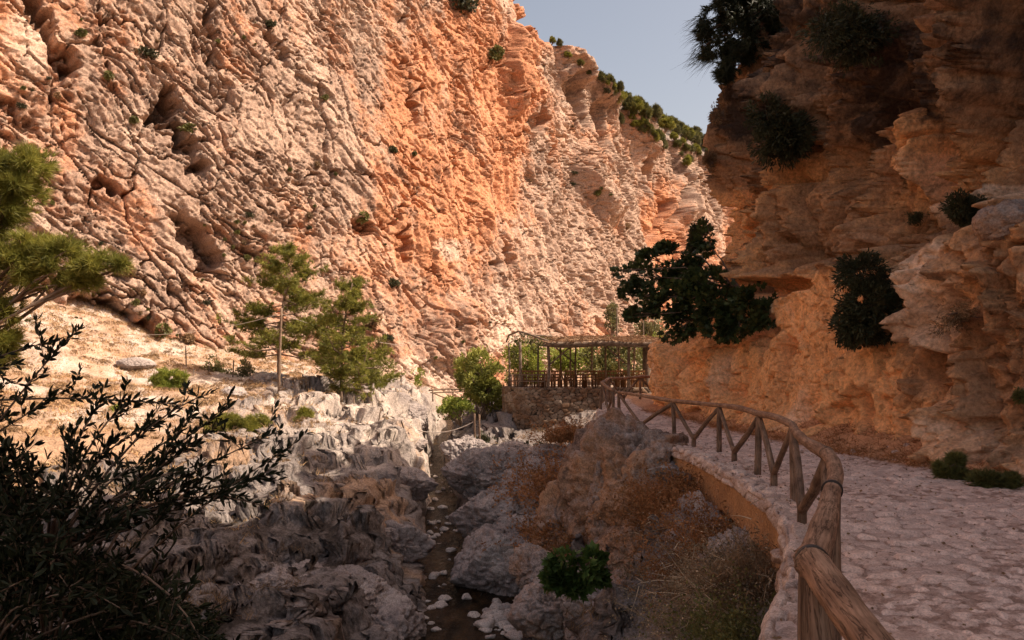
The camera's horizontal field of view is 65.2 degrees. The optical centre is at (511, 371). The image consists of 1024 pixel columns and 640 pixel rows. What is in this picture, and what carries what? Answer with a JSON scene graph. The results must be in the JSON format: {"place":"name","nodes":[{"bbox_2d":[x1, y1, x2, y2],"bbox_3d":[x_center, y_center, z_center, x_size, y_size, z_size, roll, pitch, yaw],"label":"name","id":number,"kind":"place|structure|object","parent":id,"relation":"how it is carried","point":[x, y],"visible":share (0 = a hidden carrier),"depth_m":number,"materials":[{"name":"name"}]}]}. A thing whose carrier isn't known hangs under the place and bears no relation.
{"place":"outdoors","nodes":[
{"label":"outdoors","id":0,"kind":"place"},
{"bbox_2d":[0,0,734,398],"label":"cliff face","id":1,"kind":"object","parent":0,"point":[480,234],"visible":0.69,"depth_m":62.11},
{"bbox_2d":[137,45,159,58],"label":"cliff shrub","id":2,"kind":"object","parent":1,"relation":"attached to","point":[147,51],"visible":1,"depth_m":53.40,"materials":[{"name":"green plant"}]},
{"bbox_2d":[154,322,172,338],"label":"cliff shrub","id":3,"kind":"object","parent":1,"relation":"attached to","point":[166,327],"visible":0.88,"depth_m":48.31,"materials":[{"name":"green plant"}]},
{"bbox_2d":[179,332,195,344],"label":"cliff shrub","id":4,"kind":"object","parent":1,"relation":"attached to","point":[186,338],"visible":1,"depth_m":50.16,"materials":[{"name":"brown plant"}]},
{"bbox_2d":[364,312,382,330],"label":"cliff shrub","id":5,"kind":"object","parent":1,"relation":"attached to","point":[372,324],"visible":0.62,"depth_m":60.36,"materials":[{"name":"green plant"}]},
{"bbox_2d":[451,0,478,14],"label":"cliff shrub","id":6,"kind":"object","parent":1,"relation":"attached to","point":[463,4],"visible":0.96,"depth_m":75.49,"materials":[{"name":"green plant"}]},
{"bbox_2d":[486,44,504,62],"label":"cliff shrub","id":7,"kind":"object","parent":1,"relation":"attached to","point":[496,55],"visible":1,"depth_m":77.43,"materials":[{"name":"green plant"}]},
{"bbox_2d":[620,99,637,114],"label":"skyline tree","id":8,"kind":"object","parent":1,"relation":"on","point":[633,104],"visible":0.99,"depth_m":100.55,"materials":[{"name":"green plant"}]},
{"bbox_2d":[651,102,661,121],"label":"skyline tree","id":9,"kind":"object","parent":1,"relation":"on","point":[657,113],"visible":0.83,"depth_m":102.53,"materials":[{"name":"green plant"}]},
{"bbox_2d":[657,113,676,131],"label":"skyline tree","id":10,"kind":"object","parent":1,"relation":"on","point":[666,123],"visible":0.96,"depth_m":110.06,"materials":[{"name":"green plant"}]},
{"bbox_2d":[0,286,773,639],"bbox_3d":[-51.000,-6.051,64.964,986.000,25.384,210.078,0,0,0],"label":"ground","id":11,"kind":"structure","parent":0,"point":[312,519],"depth_m":22.93,"materials":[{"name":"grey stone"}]},
{"bbox_2d":[0,138,139,376],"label":"pine tree","id":12,"kind":"object","parent":11,"relation":"on","point":[29,259],"visible":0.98,"depth_m":21.80,"materials":[{"name":"green plant"}]},
{"bbox_2d":[116,357,156,369],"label":"boulder","id":13,"kind":"object","parent":11,"relation":"on","point":[135,363],"visible":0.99,"depth_m":41.49,"materials":[{"name":"stone"}]},
{"bbox_2d":[0,312,313,639],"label":"oleander bush","id":14,"kind":"object","parent":11,"relation":"on","point":[36,561],"visible":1,"depth_m":5.39,"materials":[{"name":"green plant"}]},
{"bbox_2d":[145,366,191,390],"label":"shrub","id":15,"kind":"object","parent":11,"relation":"on","point":[160,378],"visible":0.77,"depth_m":37.78,"materials":[{"name":"green plant"}]},
{"bbox_2d":[0,287,430,522],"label":"scrub","id":16,"kind":"object","parent":11,"relation":"on","point":[17,429],"visible":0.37,"depth_m":36.15,"materials":[{"name":"plant"}]},
{"bbox_2d":[201,354,231,374],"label":"shrub","id":17,"kind":"object","parent":11,"relation":"on","point":[216,367],"visible":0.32,"depth_m":45.88,"materials":[{"name":"green plant"}]},
{"bbox_2d":[219,386,246,397],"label":"boulder","id":18,"kind":"object","parent":11,"relation":"on","point":[239,391],"visible":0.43,"depth_m":38.76,"materials":[{"name":"stone"}]},
{"bbox_2d":[195,411,272,433],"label":"shrub","id":19,"kind":"object","parent":11,"relation":"on","point":[250,422],"visible":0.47,"depth_m":28.98,"materials":[{"name":"green plant"}]},
{"bbox_2d":[234,358,255,376],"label":"shrub","id":20,"kind":"object","parent":11,"relation":"on","point":[243,371],"visible":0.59,"depth_m":45.96,"materials":[{"name":"green plant"}]},
{"bbox_2d":[128,308,403,393],"bbox_3d":[-10.938,-0.740,47.641,9.770,4.924,19.321,0,0,43],"label":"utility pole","id":21,"kind":"object","parent":11,"relation":"on","point":[279,360],"visible":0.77,"depth_m":39.97,"materials":[{"name":"brown wood"}]},
{"bbox_2d":[248,371,289,383],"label":"boulder","id":22,"kind":"object","parent":11,"relation":"on","point":[262,377],"visible":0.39,"depth_m":43.47,"materials":[{"name":"stone"}]},
{"bbox_2d":[248,562,299,590],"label":"boulder","id":23,"kind":"object","parent":11,"relation":"on","point":[276,573],"visible":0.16,"depth_m":17.34,"materials":[{"name":"stone"}]},
{"bbox_2d":[215,240,343,374],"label":"pine tree","id":24,"kind":"object","parent":11,"relation":"on","point":[300,297],"visible":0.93,"depth_m":43.52,"materials":[{"name":"green plant"}]},
{"bbox_2d":[292,406,314,422],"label":"shrub","id":25,"kind":"object","parent":11,"relation":"on","point":[303,411],"visible":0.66,"depth_m":33.82,"materials":[{"name":"green plant"}]},
{"bbox_2d":[281,559,386,600],"bbox_3d":[-4.753,5.275,18.897,3.552,1.413,2.924,0,0,0],"label":"boulder","id":26,"kind":"object","parent":11,"relation":"on","point":[374,588],"visible":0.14,"depth_m":19.04,"materials":[{"name":"stone"}]},
{"bbox_2d":[288,273,405,401],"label":"pine tree","id":27,"kind":"object","parent":11,"relation":"on","point":[332,346],"visible":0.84,"depth_m":41.36,"materials":[{"name":"green plant"}]},
{"bbox_2d":[114,389,600,639],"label":"crevice plants","id":28,"kind":"object","parent":11,"relation":"on","point":[295,583],"visible":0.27,"depth_m":15.64,"materials":[{"name":"green plant"}]},
{"bbox_2d":[328,343,394,402],"bbox_3d":[-7.594,0.066,40.078,3.455,3.238,3.915,0,0,0],"label":"pine tree","id":29,"kind":"object","parent":11,"relation":"on","point":[363,374],"visible":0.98,"depth_m":39.91,"materials":[{"name":"green plant"}]},
{"bbox_2d":[369,584,426,639],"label":"boulder","id":30,"kind":"object","parent":11,"relation":"on","point":[401,615],"visible":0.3,"depth_m":17.74,"materials":[{"name":"stone"}]},
{"bbox_2d":[385,520,435,562],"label":"boulder","id":31,"kind":"object","parent":11,"relation":"on","point":[411,544],"visible":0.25,"depth_m":22.32,"materials":[{"name":"stone"}]},
{"bbox_2d":[397,466,438,501],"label":"boulder","id":32,"kind":"object","parent":11,"relation":"on","point":[421,484],"visible":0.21,"depth_m":28.70,"materials":[{"name":"stone"}]},
{"bbox_2d":[408,403,428,432],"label":"boulder","id":33,"kind":"object","parent":11,"relation":"on","point":[417,410],"visible":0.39,"depth_m":42.45,"materials":[{"name":"stone"}]},
{"bbox_2d":[411,367,425,386],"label":"shrub","id":34,"kind":"object","parent":11,"relation":"on","point":[417,382],"visible":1,"depth_m":55.89,"materials":[{"name":"green plant"}]},
{"bbox_2d":[429,388,465,401],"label":"timber footbridge","id":35,"kind":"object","parent":11,"relation":"on","point":[452,391],"visible":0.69,"depth_m":51.96,"materials":[{"name":"brown wood"}]},
{"bbox_2d":[418,414,480,438],"bbox_3d":[-2.885,2.793,36.998,2.897,1.741,0.088,0,0,0],"label":"rope barrier","id":36,"kind":"object","parent":11,"relation":"on","point":[474,421],"visible":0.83,"depth_m":36.98,"materials":[{"name":"brown wood"}]},
{"bbox_2d":[436,395,474,425],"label":"bush","id":37,"kind":"object","parent":11,"relation":"on","point":[452,406],"visible":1,"depth_m":42.70,"materials":[{"name":"green plant"}]},
{"bbox_2d":[439,435,491,461],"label":"boulder","id":38,"kind":"object","parent":11,"relation":"on","point":[452,449],"visible":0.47,"depth_m":34.42,"materials":[{"name":"stone"}]},
{"bbox_2d":[451,345,511,419],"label":"leafy tree","id":39,"kind":"object","parent":11,"relation":"on","point":[481,385],"visible":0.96,"depth_m":45.63,"materials":[{"name":"green plant"}]},
{"bbox_2d":[440,445,528,498],"bbox_3d":[-1.052,3.859,29.978,3.515,2.289,2.337,0,0,14],"label":"boulder","id":40,"kind":"object","parent":11,"relation":"on","point":[468,470],"visible":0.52,"depth_m":29.24,"materials":[{"name":"stone"}]},
{"bbox_2d":[474,618,494,627],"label":"stone","id":41,"kind":"object","parent":11,"relation":"on","point":[486,623],"visible":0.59,"depth_m":18.45,"materials":[{"name":"stone"}]},
{"bbox_2d":[448,485,528,536],"bbox_3d":[-0.575,4.574,25.377,2.734,2.096,2.666,0,0,21],"label":"boulder","id":42,"kind":"object","parent":11,"relation":"on","point":[477,511],"visible":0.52,"depth_m":24.52,"materials":[{"name":"stone"}]},
{"bbox_2d":[450,523,527,596],"bbox_3d":[-0.138,5.136,21.896,3.218,2.008,2.651,0,0,17],"label":"boulder","id":43,"kind":"object","parent":11,"relation":"on","point":[488,571],"visible":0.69,"depth_m":20.90,"materials":[{"name":"stone"}]},
{"bbox_2d":[496,441,529,450],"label":"boulder","id":44,"kind":"object","parent":11,"relation":"on","point":[515,444],"visible":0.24,"depth_m":33.39,"materials":[{"name":"stone"}]},
{"bbox_2d":[504,629,522,639],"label":"stone","id":45,"kind":"object","parent":11,"relation":"on","point":[512,634],"visible":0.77,"depth_m":17.76,"materials":[{"name":"stone"}]},
{"bbox_2d":[497,513,536,530],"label":"boulder","id":46,"kind":"object","parent":11,"relation":"on","point":[505,522],"visible":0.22,"depth_m":23.03,"materials":[{"name":"stone"}]},
{"bbox_2d":[500,342,547,384],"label":"leafy tree","id":47,"kind":"object","parent":11,"relation":"on","point":[530,364],"visible":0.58,"depth_m":56.05,"materials":[{"name":"green plant"}]},
{"bbox_2d":[508,542,549,589],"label":"boulder","id":48,"kind":"object","parent":11,"relation":"on","point":[525,563],"visible":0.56,"depth_m":15.91,"materials":[{"name":"stone"}]},
{"bbox_2d":[500,456,560,489],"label":"boulder","id":49,"kind":"object","parent":11,"relation":"on","point":[510,471],"visible":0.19,"depth_m":27.08,"materials":[{"name":"stone"}]},
{"bbox_2d":[476,509,585,562],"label":"dry bush","id":50,"kind":"object","parent":11,"relation":"on","point":[544,530],"visible":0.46,"depth_m":17.65,"materials":[{"name":"brown plant"}]},
{"bbox_2d":[486,416,593,517],"bbox_3d":[2.149,2.545,20.656,5.601,2.843,5.278,0,0,0],"label":"dry bush","id":51,"kind":"object","parent":11,"relation":"on","point":[538,480],"visible":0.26,"depth_m":20.39,"materials":[{"name":"brown plant"}]},
{"bbox_2d":[506,561,581,639],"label":"boulder","id":52,"kind":"object","parent":11,"relation":"on","point":[535,612],"visible":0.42,"depth_m":14.56,"materials":[{"name":"stone"}]},
{"bbox_2d":[525,443,566,459],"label":"boulder","id":53,"kind":"object","parent":11,"relation":"on","point":[533,451],"visible":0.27,"depth_m":31.45,"materials":[{"name":"stone"}]},
{"bbox_2d":[530,479,569,561],"bbox_3d":[1.280,3.726,18.288,1.571,2.614,1.644,0,0,28],"label":"boulder","id":54,"kind":"object","parent":11,"relation":"on","point":[552,504],"visible":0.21,"depth_m":18.02,"materials":[{"name":"stone"}]},
{"bbox_2d":[522,410,587,449],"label":"dry bush","id":55,"kind":"object","parent":11,"relation":"on","point":[568,434],"visible":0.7,"depth_m":31.64,"materials":[{"name":"brown plant"}]},
{"bbox_2d":[544,347,596,381],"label":"leafy tree","id":56,"kind":"object","parent":11,"relation":"on","point":[555,365],"visible":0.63,"depth_m":59.06,"materials":[{"name":"green plant"}]},
{"bbox_2d":[536,540,614,603],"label":"fig plant","id":57,"kind":"object","parent":11,"relation":"on","point":[565,578],"visible":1,"depth_m":12.66,"materials":[{"name":"green plant"}]},
{"bbox_2d":[502,385,651,430],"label":"stone wall","id":58,"kind":"structure","parent":11,"relation":"on","point":[522,405],"depth_m":40.20,"materials":[{"name":"stone"}]},
{"bbox_2d":[560,588,602,628],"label":"boulder","id":59,"kind":"object","parent":11,"relation":"on","point":[573,605],"visible":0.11,"depth_m":14.14,"materials":[{"name":"stone"}]},
{"bbox_2d":[585,459,610,544],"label":"boulder","id":60,"kind":"object","parent":11,"relation":"on","point":[594,528],"visible":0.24,"depth_m":16.77,"materials":[{"name":"stone"}]},
{"bbox_2d":[577,334,642,381],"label":"leafy tree","id":61,"kind":"object","parent":11,"relation":"on","point":[598,363],"visible":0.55,"depth_m":55.88,"materials":[{"name":"green plant"}]},
{"bbox_2d":[602,299,622,335],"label":"leafy tree","id":62,"kind":"object","parent":11,"relation":"on","point":[611,315],"visible":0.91,"depth_m":71.68,"materials":[{"name":"green plant"}]},
{"bbox_2d":[604,569,626,586],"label":"boulder","id":63,"kind":"object","parent":11,"relation":"on","point":[614,577],"visible":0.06,"depth_m":14.51,"materials":[{"name":"stone"}]},
{"bbox_2d":[589,522,643,575],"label":"boulder","id":64,"kind":"object","parent":11,"relation":"on","point":[604,539],"visible":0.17,"depth_m":15.82,"materials":[{"name":"stone"}]},
{"bbox_2d":[557,407,688,543],"bbox_3d":[2.672,2.784,17.624,3.336,4.009,3.091,0,0,32],"label":"boulder","id":65,"kind":"object","parent":11,"relation":"on","point":[617,441],"visible":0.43,"depth_m":17.05,"materials":[{"name":"stone"}]},
{"bbox_2d":[647,460,678,477],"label":"boulder","id":66,"kind":"object","parent":65,"relation":"on","point":[671,463],"visible":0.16,"depth_m":16.18,"materials":[{"name":"stone"}]},
{"bbox_2d":[607,549,675,597],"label":"dry bush","id":67,"kind":"object","parent":11,"relation":"on","point":[631,571],"visible":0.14,"depth_m":13.38,"materials":[{"name":"brown plant"}]},
{"bbox_2d":[579,452,706,533],"bbox_3d":[2.928,2.302,15.131,2.988,1.543,2.581,0,0,31],"label":"dry bush","id":68,"kind":"object","parent":11,"relation":"on","point":[659,487],"visible":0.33,"depth_m":14.91,"materials":[{"name":"brown plant"}]},
{"bbox_2d":[584,462,712,556],"bbox_3d":[3.027,2.436,14.220,3.784,1.741,2.990,0,0,0],"label":"dry bush","id":69,"kind":"object","parent":11,"relation":"on","point":[650,505],"visible":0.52,"depth_m":14.04,"materials":[{"name":"brown plant"}]},
{"bbox_2d":[632,316,669,336],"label":"leafy tree","id":70,"kind":"object","parent":11,"relation":"on","point":[650,328],"visible":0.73,"depth_m":77.51,"materials":[{"name":"green plant"}]},
{"bbox_2d":[598,539,711,639],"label":"dry bush","id":71,"kind":"object","parent":11,"relation":"on","point":[676,603],"visible":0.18,"depth_m":11.12,"materials":[{"name":"brown plant"}]},
{"bbox_2d":[616,507,711,622],"bbox_3d":[2.926,2.904,12.214,2.762,1.669,2.949,0,0,0],"label":"dry bush","id":72,"kind":"object","parent":11,"relation":"on","point":[655,572],"visible":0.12,"depth_m":12.10,"materials":[{"name":"brown plant"}]},
{"bbox_2d":[624,479,740,579],"bbox_3d":[3.156,2.498,12.411,2.988,1.608,3.065,0,0,0],"label":"dry bush","id":73,"kind":"object","parent":11,"relation":"on","point":[694,533],"visible":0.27,"depth_m":12.45,"materials":[{"name":"brown plant"}]},
{"bbox_2d":[619,515,753,638],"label":"dry bush","id":74,"kind":"object","parent":11,"relation":"on","point":[678,572],"visible":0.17,"depth_m":10.89,"materials":[{"name":"brown plant"}]},
{"bbox_2d":[624,558,777,639],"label":"dry bush","id":75,"kind":"object","parent":11,"relation":"on","point":[730,628],"visible":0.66,"depth_m":8.29,"materials":[{"name":"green plant"}]},
{"bbox_2d":[663,490,738,553],"bbox_3d":[3.296,3.067,13.562,1.526,2.134,1.970,0,0,18],"label":"boulder","id":76,"kind":"object","parent":11,"relation":"on","point":[695,503],"visible":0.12,"depth_m":13.40,"materials":[{"name":"stone"}]},
{"bbox_2d":[648,510,769,621],"bbox_3d":[3.051,2.526,10.668,2.647,1.650,2.719,0,0,0],"label":"dry bush","id":77,"kind":"object","parent":11,"relation":"on","point":[707,555],"visible":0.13,"depth_m":10.73,"materials":[{"name":"brown plant"}]},
{"bbox_2d":[683,525,765,619],"bbox_3d":[3.231,3.071,11.229,1.560,1.909,1.425,0,0,0],"label":"boulder","id":78,"kind":"object","parent":11,"relation":"on","point":[724,535],"visible":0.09,"depth_m":11.03,"materials":[{"name":"stone"}]},
{"bbox_2d":[632,499,817,635],"bbox_3d":[2.784,2.341,9.244,2.834,1.750,2.755,0,0,0],"label":"dry bush","id":79,"kind":"object","parent":11,"relation":"on","point":[754,594],"visible":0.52,"depth_m":9.13,"materials":[{"name":"brown plant"}]},
{"bbox_2d":[640,488,819,637],"bbox_3d":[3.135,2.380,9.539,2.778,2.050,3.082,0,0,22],"label":"dry bush","id":80,"kind":"object","parent":11,"relation":"on","point":[680,586],"visible":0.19,"depth_m":9.46,"materials":[{"name":"brown plant"}]},
{"bbox_2d":[770,536,782,593],"bbox_3d":[0.837,2.670,1.888,0.952,2.000,14.025,0,0,14],"label":"retaining masonry","id":81,"kind":"object","parent":11,"relation":"on","point":[777,556],"visible":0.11,"depth_m":8.34,"materials":[{"name":"stone"}]},
{"bbox_2d":[416,414,520,639],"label":"stream water","id":82,"kind":"structure","parent":0,"point":[452,620],"depth_m":21.61,"materials":[{"name":"brown liquid"}]},
{"bbox_2d":[512,384,626,386],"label":"terrace floor","id":83,"kind":"structure","parent":0,"point":[568,385],"depth_m":53.34,"materials":[{"name":"brown wood"}]},
{"bbox_2d":[509,374,544,387],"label":"terrace railing","id":84,"kind":"object","parent":83,"relation":"on","point":[514,381],"visible":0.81,"depth_m":41.26,"materials":[{"name":"brown wood"}]},
{"bbox_2d":[506,330,661,387],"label":"pergola","id":85,"kind":"object","parent":83,"relation":"on","point":[591,341],"visible":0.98,"depth_m":41.80,"materials":[{"name":"brown wood"}]},
{"bbox_2d":[513,0,739,133],"label":"sky","id":86,"kind":"structure","parent":0,"point":[640,42],"materials":[{"name":"blue"}]},
{"bbox_2d":[672,456,780,573],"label":"retaining wall","id":87,"kind":"structure","parent":0,"point":[738,503],"depth_m":11.72,"materials":[{"name":"stone"}]},
{"bbox_2d":[597,393,1023,639],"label":"path","id":88,"kind":"structure","parent":0,"point":[930,604],"depth_m":7.68,"materials":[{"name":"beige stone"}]},
{"bbox_2d":[599,375,651,409],"bbox_3d":[4.593,0.849,28.756,2.481,1.590,10.465,0,0,30],"label":"log railing","id":89,"kind":"object","parent":88,"relation":"on","point":[608,398],"visible":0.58,"depth_m":28.94,"materials":[{"name":"brown wood"}]},
{"bbox_2d":[595,396,810,639],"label":"kerb","id":90,"kind":"structure","parent":88,"relation":"on","point":[753,485],"depth_m":8.81,"materials":[{"name":"stone"}]},
{"bbox_2d":[617,391,894,639],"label":"log railing","id":91,"kind":"object","parent":90,"relation":"on","point":[832,605],"visible":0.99,"depth_m":3.51,"materials":[{"name":"brown wood"}]},
{"bbox_2d":[929,449,970,479],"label":"shrub","id":92,"kind":"object","parent":88,"relation":"on","point":[952,466],"visible":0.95,"depth_m":11.56,"materials":[{"name":"green plant"}]},
{"bbox_2d":[958,467,1023,489],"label":"shrub","id":93,"kind":"object","parent":88,"relation":"on","point":[990,478],"visible":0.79,"depth_m":10.83,"materials":[{"name":"green plant"}]},
{"bbox_2d":[647,0,1023,477],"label":"rock wall","id":94,"kind":"structure","parent":0,"point":[927,116],"depth_m":17.38,"materials":[{"name":"stone"}]},
{"bbox_2d":[609,217,778,345],"bbox_3d":[5.526,-2.735,23.407,4.868,4.017,3.075,0,0,29],"label":"fig tree","id":95,"kind":"object","parent":94,"relation":"attached to","point":[689,283],"visible":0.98,"depth_m":23.11,"materials":[{"name":"green plant"}]},
{"bbox_2d":[685,216,711,256],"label":"shrub","id":96,"kind":"object","parent":94,"relation":"on","point":[689,246],"visible":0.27,"depth_m":27.28,"materials":[{"name":"green plant"}]},
{"bbox_2d":[701,149,717,178],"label":"shrub","id":97,"kind":"object","parent":94,"relation":"on","point":[708,157],"visible":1,"depth_m":26.61,"materials":[{"name":"green plant"}]},
{"bbox_2d":[706,101,725,125],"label":"shrub","id":98,"kind":"object","parent":94,"relation":"on","point":[716,116],"visible":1,"depth_m":25.94,"materials":[{"name":"green plant"}]},
{"bbox_2d":[678,0,784,86],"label":"hanging pine","id":99,"kind":"object","parent":94,"relation":"on","point":[742,19],"visible":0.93,"depth_m":25.27,"materials":[{"name":"green plant"}]},
{"bbox_2d":[741,90,818,172],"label":"shrub","id":100,"kind":"object","parent":94,"relation":"on","point":[785,135],"visible":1,"depth_m":20.87,"materials":[{"name":"green plant"}]},
{"bbox_2d":[637,407,1023,482],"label":"dry weeds","id":101,"kind":"object","parent":94,"relation":"on","point":[848,451],"visible":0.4,"depth_m":15.66,"materials":[{"name":"brown plant"}]},
{"bbox_2d":[795,0,902,77],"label":"shrub","id":102,"kind":"object","parent":94,"relation":"on","point":[856,26],"visible":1,"depth_m":16.85,"materials":[{"name":"green plant"}]},
{"bbox_2d":[825,247,903,351],"bbox_3d":[7.131,-1.432,16.104,1.572,2.090,1.415,0,0,32],"label":"shrub","id":103,"kind":"object","parent":94,"relation":"attached to","point":[866,317],"visible":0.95,"depth_m":15.86,"materials":[{"name":"green plant"}]},
{"bbox_2d":[903,210,930,226],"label":"shrub","id":104,"kind":"object","parent":94,"relation":"on","point":[915,218],"visible":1,"depth_m":17.18,"materials":[{"name":"green plant"}]},
{"bbox_2d":[928,299,983,337],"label":"shrub","id":105,"kind":"object","parent":94,"relation":"attached to","point":[964,313],"visible":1,"depth_m":12.94,"materials":[{"name":"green plant"}]},
{"bbox_2d":[938,187,987,227],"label":"shrub","id":106,"kind":"object","parent":94,"relation":"on","point":[961,212],"visible":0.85,"depth_m":14.33,"materials":[{"name":"green plant"}]},
{"bbox_2d":[971,198,1023,240],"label":"boulder","id":107,"kind":"object","parent":94,"relation":"on","point":[996,221],"visible":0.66,"depth_m":11.98,"materials":[{"name":"stone"}]},
{"bbox_2d":[1010,387,1023,404],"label":"shrub","id":108,"kind":"object","parent":94,"relation":"attached to","point":[1018,396],"visible":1,"depth_m":11.75,"materials":[{"name":"green plant"}]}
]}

